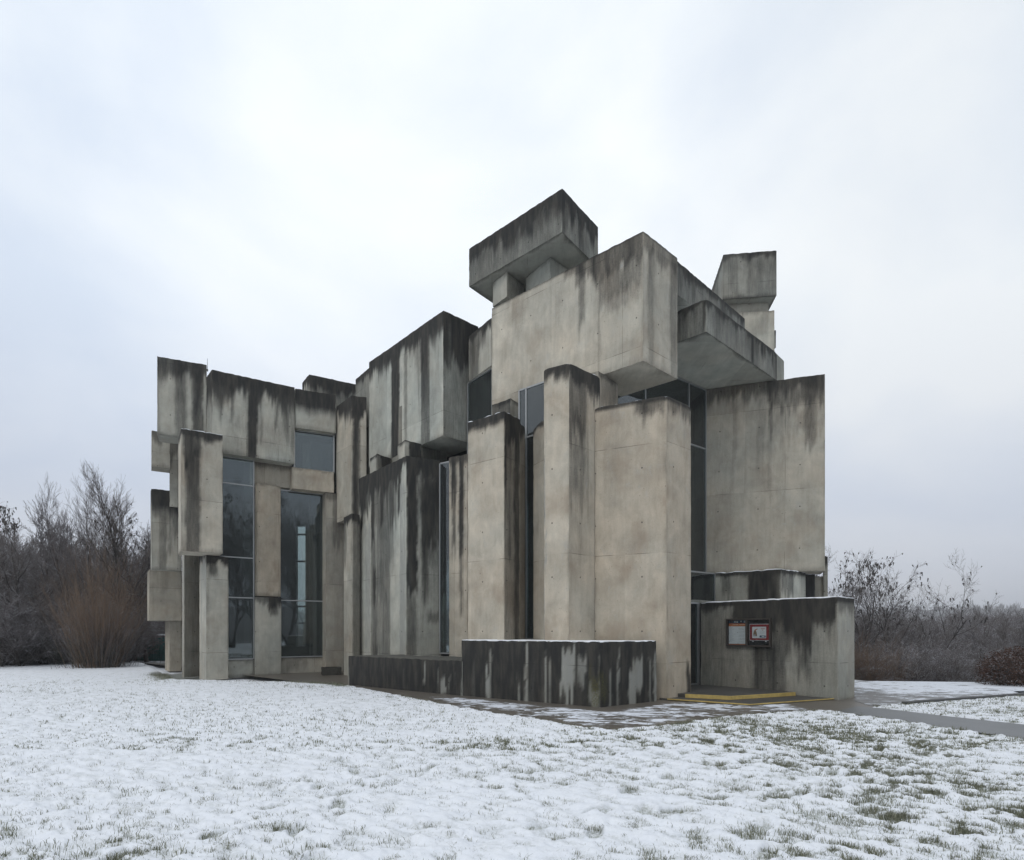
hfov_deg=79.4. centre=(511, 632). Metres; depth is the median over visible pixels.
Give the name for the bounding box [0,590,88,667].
bare shrub
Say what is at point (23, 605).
bare shrub
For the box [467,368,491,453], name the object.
window
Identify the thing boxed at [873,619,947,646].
bare tree
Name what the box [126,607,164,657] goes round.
bare shrub
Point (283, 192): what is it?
sky
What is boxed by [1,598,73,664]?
bare shrub
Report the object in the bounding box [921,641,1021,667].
bare shrub
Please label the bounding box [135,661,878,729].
apron
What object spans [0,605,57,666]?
bare shrub
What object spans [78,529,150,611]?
bare tree
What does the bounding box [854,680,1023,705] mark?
plaza
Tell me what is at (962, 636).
bare tree
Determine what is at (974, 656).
bare shrub
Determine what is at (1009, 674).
beech bush
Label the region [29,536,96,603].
bare tree
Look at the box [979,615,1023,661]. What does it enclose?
bare tree
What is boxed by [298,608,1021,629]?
hills
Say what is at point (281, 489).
window
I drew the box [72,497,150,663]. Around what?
bare tree
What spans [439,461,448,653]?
window
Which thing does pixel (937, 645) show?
bare shrub
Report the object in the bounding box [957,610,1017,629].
bare tree
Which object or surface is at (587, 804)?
ground
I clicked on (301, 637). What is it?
distant wood
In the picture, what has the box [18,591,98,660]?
bare shrub
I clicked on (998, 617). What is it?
bare tree
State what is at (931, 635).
bare tree
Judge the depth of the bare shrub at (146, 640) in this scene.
33.40 m
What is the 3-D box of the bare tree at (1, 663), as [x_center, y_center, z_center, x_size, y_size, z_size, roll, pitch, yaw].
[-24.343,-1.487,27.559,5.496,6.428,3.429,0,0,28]
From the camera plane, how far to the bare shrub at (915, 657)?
26.97 m
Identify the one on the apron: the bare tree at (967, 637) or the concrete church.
the concrete church
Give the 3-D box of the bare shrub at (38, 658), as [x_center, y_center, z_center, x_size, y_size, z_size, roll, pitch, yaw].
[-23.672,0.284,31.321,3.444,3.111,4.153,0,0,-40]
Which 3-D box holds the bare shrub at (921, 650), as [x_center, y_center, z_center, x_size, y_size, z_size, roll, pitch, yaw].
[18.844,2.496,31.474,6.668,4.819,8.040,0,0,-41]
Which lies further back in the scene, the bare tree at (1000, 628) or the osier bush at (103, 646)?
the bare tree at (1000, 628)
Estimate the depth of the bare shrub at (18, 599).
29.50 m
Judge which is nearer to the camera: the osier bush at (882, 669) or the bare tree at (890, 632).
the osier bush at (882, 669)
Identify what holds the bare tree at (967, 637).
on the hills
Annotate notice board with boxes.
[726,618,771,646]
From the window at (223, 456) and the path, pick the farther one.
the window at (223, 456)
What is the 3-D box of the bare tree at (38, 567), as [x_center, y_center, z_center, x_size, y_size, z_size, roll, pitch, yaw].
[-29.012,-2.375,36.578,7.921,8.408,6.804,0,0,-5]
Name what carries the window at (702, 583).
in the concrete church
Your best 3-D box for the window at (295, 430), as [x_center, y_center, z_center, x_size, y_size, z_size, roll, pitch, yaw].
[-8.056,-7.360,25.137,1.603,1.600,0.060,0,0,-26]
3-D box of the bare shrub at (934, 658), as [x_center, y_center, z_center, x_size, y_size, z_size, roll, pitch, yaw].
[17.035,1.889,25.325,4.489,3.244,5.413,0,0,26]
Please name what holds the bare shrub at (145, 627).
on the ground at (587, 804)
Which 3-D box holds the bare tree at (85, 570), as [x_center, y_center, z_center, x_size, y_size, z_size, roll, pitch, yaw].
[-26.601,-2.265,38.124,7.442,7.899,6.393,0,0,29]
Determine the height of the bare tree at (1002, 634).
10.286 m
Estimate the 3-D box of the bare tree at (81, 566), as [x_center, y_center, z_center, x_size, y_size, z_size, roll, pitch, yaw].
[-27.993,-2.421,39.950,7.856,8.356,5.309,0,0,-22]
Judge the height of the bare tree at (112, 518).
10.610 m
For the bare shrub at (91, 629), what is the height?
3.949 m
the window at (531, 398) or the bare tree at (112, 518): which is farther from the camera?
the bare tree at (112, 518)
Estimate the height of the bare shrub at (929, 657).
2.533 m
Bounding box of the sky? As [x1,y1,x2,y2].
[0,0,1023,612]
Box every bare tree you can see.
[0,497,101,609]
[0,501,62,663]
[0,517,46,590]
[0,526,86,603]
[0,533,51,606]
[0,540,6,666]
[2,515,88,606]
[5,534,141,607]
[13,539,146,607]
[21,537,121,591]
[27,473,124,613]
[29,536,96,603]
[32,525,78,559]
[37,512,128,606]
[57,458,150,658]
[70,520,150,660]
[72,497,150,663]
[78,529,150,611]
[84,528,148,604]
[815,547,914,660]
[828,553,957,653]
[832,551,902,655]
[854,619,921,651]
[854,625,873,655]
[860,548,1001,656]
[872,597,1002,657]
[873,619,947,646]
[875,616,915,648]
[901,615,959,654]
[902,617,1004,657]
[918,614,963,640]
[924,608,1023,657]
[929,617,1014,645]
[932,607,1021,634]
[935,607,997,652]
[938,607,970,627]
[940,611,974,649]
[941,609,1023,661]
[946,614,1016,652]
[956,600,1000,641]
[956,604,994,641]
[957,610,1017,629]
[968,612,1005,656]
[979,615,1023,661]
[981,610,1023,651]
[990,614,1022,648]
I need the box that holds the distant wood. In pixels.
[298,603,1023,645]
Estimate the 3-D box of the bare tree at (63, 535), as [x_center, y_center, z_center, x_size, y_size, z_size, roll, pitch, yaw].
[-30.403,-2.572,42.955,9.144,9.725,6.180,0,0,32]
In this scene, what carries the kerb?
on the ground at (587, 804)
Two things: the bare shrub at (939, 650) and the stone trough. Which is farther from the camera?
the bare shrub at (939, 650)
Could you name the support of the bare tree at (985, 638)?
on the hills
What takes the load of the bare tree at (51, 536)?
on the ground at (587, 804)
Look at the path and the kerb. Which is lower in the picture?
the path
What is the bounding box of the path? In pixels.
[839,706,1023,738]
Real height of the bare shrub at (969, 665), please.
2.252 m
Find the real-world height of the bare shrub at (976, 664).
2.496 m
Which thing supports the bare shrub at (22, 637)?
on the ground at (587, 804)
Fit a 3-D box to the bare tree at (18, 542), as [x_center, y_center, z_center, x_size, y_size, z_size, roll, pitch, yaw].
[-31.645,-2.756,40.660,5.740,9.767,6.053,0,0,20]
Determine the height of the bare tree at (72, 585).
8.231 m
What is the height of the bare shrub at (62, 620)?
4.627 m
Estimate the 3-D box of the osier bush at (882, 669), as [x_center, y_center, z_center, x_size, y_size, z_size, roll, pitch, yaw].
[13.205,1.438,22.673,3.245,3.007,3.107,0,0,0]
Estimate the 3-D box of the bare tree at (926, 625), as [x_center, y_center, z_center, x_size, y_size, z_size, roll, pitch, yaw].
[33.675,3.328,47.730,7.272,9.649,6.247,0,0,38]
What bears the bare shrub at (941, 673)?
on the ground at (587, 804)
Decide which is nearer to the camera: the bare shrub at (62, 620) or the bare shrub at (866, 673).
the bare shrub at (866, 673)
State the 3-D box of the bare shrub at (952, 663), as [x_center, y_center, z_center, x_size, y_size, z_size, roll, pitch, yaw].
[14.930,1.679,23.155,5.069,3.038,4.203,0,0,28]
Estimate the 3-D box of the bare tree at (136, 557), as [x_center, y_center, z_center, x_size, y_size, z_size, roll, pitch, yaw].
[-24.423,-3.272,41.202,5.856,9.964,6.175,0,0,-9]
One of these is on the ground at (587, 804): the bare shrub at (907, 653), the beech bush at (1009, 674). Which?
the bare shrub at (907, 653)
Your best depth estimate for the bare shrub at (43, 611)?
31.87 m
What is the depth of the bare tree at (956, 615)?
82.09 m
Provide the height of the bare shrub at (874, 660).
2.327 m
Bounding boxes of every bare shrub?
[0,579,70,665]
[0,586,75,659]
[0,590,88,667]
[0,602,73,665]
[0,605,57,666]
[0,608,62,664]
[1,588,93,663]
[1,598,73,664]
[6,587,120,661]
[14,582,140,663]
[16,613,74,664]
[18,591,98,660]
[24,599,148,650]
[34,583,164,654]
[45,604,146,661]
[100,615,164,661]
[124,620,164,660]
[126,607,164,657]
[854,633,944,673]
[854,646,892,675]
[854,651,916,680]
[854,666,896,680]
[855,629,973,672]
[855,642,982,670]
[860,640,996,681]
[861,638,1019,669]
[864,645,987,681]
[870,642,986,679]
[871,634,972,672]
[879,650,976,681]
[883,644,1005,681]
[900,634,979,659]
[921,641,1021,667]
[934,649,1017,681]
[942,652,1019,680]
[945,647,1003,677]
[956,639,1023,668]
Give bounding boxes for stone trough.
[321,667,341,674]
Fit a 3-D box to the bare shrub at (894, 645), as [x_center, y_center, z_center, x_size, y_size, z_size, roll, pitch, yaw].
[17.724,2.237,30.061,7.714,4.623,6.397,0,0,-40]
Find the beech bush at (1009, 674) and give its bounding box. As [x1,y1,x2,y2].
[974,645,1023,686]
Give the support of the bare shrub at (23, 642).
on the ground at (587, 804)
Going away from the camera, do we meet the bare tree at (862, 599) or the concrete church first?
the concrete church
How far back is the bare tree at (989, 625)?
55.41 m
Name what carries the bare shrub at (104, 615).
on the ground at (587, 804)
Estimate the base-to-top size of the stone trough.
0.322 m
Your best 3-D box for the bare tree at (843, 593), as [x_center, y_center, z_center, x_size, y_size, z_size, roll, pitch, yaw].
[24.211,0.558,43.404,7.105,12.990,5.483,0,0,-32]
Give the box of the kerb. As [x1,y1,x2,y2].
[902,693,1023,703]
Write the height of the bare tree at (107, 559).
9.668 m
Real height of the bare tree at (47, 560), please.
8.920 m
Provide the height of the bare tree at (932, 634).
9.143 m
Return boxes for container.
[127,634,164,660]
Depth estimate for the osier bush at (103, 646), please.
28.29 m
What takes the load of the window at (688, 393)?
in the concrete church
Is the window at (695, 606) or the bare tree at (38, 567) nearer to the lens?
the window at (695, 606)
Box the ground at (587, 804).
[0,660,1023,859]
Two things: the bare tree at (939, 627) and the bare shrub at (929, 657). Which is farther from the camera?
the bare tree at (939, 627)
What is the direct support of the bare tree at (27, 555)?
on the ground at (587, 804)
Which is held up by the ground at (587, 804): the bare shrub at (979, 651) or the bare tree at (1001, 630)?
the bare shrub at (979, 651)
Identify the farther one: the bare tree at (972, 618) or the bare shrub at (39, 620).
the bare tree at (972, 618)
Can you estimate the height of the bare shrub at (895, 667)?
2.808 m
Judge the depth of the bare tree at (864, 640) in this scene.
42.73 m
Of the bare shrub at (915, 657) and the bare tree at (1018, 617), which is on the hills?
the bare tree at (1018, 617)
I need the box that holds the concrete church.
[147,189,853,706]
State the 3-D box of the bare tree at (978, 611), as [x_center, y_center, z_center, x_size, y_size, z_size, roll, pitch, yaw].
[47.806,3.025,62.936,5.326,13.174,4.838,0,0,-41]
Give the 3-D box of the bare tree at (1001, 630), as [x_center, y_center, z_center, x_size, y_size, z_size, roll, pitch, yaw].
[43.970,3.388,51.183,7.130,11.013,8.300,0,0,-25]
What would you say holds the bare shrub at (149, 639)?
on the ground at (587, 804)
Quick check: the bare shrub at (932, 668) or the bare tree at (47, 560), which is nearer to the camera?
the bare shrub at (932, 668)
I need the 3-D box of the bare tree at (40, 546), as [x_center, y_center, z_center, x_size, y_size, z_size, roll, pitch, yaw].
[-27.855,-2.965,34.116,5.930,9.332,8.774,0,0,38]
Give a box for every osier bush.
[28,528,163,668]
[854,630,895,680]
[854,631,923,680]
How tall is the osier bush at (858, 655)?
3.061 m
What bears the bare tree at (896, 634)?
on the hills
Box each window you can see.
[222,456,253,659]
[278,489,322,657]
[293,430,334,472]
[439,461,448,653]
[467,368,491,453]
[518,381,543,638]
[618,377,706,571]
[691,571,715,600]
[691,602,699,684]
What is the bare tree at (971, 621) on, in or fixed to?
on the hills
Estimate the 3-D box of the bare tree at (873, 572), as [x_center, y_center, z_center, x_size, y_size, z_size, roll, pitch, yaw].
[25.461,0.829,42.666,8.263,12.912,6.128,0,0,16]
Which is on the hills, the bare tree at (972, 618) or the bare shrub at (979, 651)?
the bare tree at (972, 618)
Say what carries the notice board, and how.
attached to the concrete church
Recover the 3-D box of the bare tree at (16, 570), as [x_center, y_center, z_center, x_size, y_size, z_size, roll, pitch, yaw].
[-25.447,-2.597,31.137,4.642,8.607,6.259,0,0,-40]
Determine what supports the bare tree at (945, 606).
on the ground at (587, 804)

